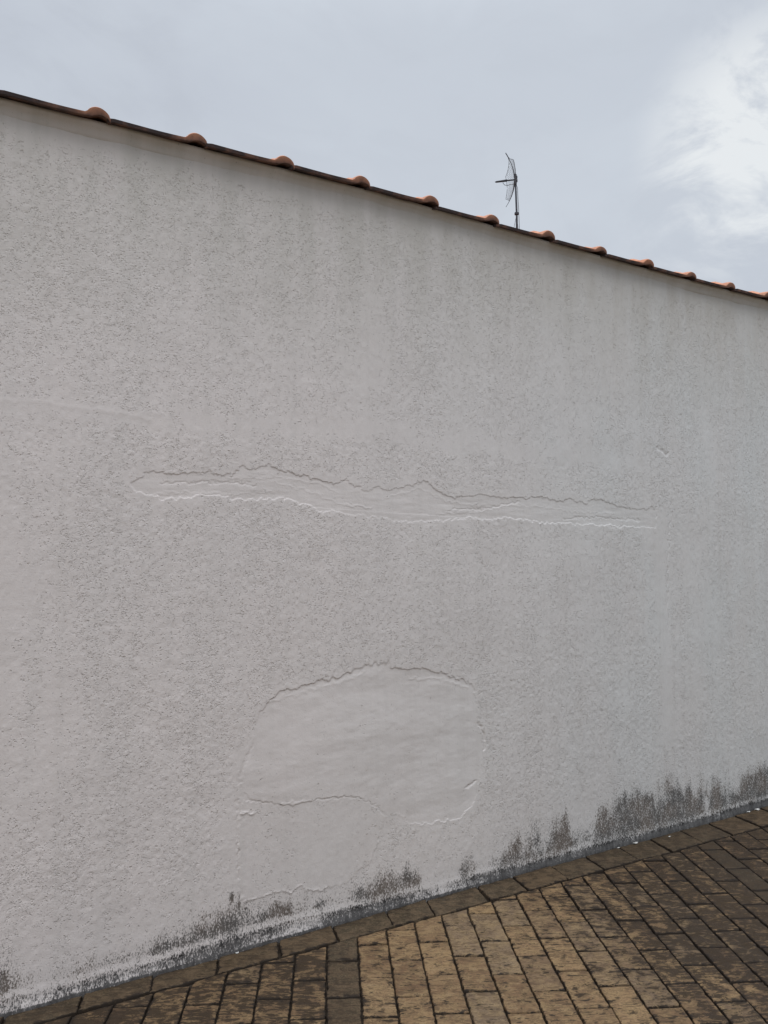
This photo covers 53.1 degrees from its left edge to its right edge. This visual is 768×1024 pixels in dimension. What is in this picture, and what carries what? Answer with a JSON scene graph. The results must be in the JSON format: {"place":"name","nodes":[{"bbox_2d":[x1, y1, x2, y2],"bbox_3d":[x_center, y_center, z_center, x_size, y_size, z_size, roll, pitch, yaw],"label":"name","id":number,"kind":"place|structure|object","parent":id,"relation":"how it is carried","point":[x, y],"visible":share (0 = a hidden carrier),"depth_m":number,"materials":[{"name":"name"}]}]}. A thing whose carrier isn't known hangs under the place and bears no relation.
{"place":"outdoors","nodes":[
{"label":"outdoors","id":0,"kind":"place"},
{"bbox_2d":[0,0,767,292],"label":"sky","id":1,"kind":"structure","parent":0,"point":[631,129],"materials":[{"name":"grey"}]},
{"bbox_2d":[3,827,767,1023],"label":"paving","id":2,"kind":"structure","parent":0,"point":[700,912],"depth_m":2.78,"materials":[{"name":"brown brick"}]},
{"bbox_2d":[0,806,767,1023],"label":"paving border","id":3,"kind":"object","parent":2,"relation":"on","point":[602,862],"visible":0.97,"depth_m":3.15,"materials":[{"name":"stone"}]},
{"label":"ground","id":4,"kind":"structure","parent":0,"visible":0},
{"bbox_2d":[0,90,767,1018],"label":"building","id":5,"kind":"structure","parent":4,"relation":"on","point":[366,550],"depth_m":3.15,"materials":[{"name":"paint"}]},
{"bbox_2d":[495,153,519,228],"bbox_3d":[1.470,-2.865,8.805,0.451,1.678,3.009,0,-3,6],"label":"antenna","id":6,"kind":"object","parent":5,"relation":"on","point":[514,184],"visible":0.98,"depth_m":7.99,"materials":[{"name":"metal"}]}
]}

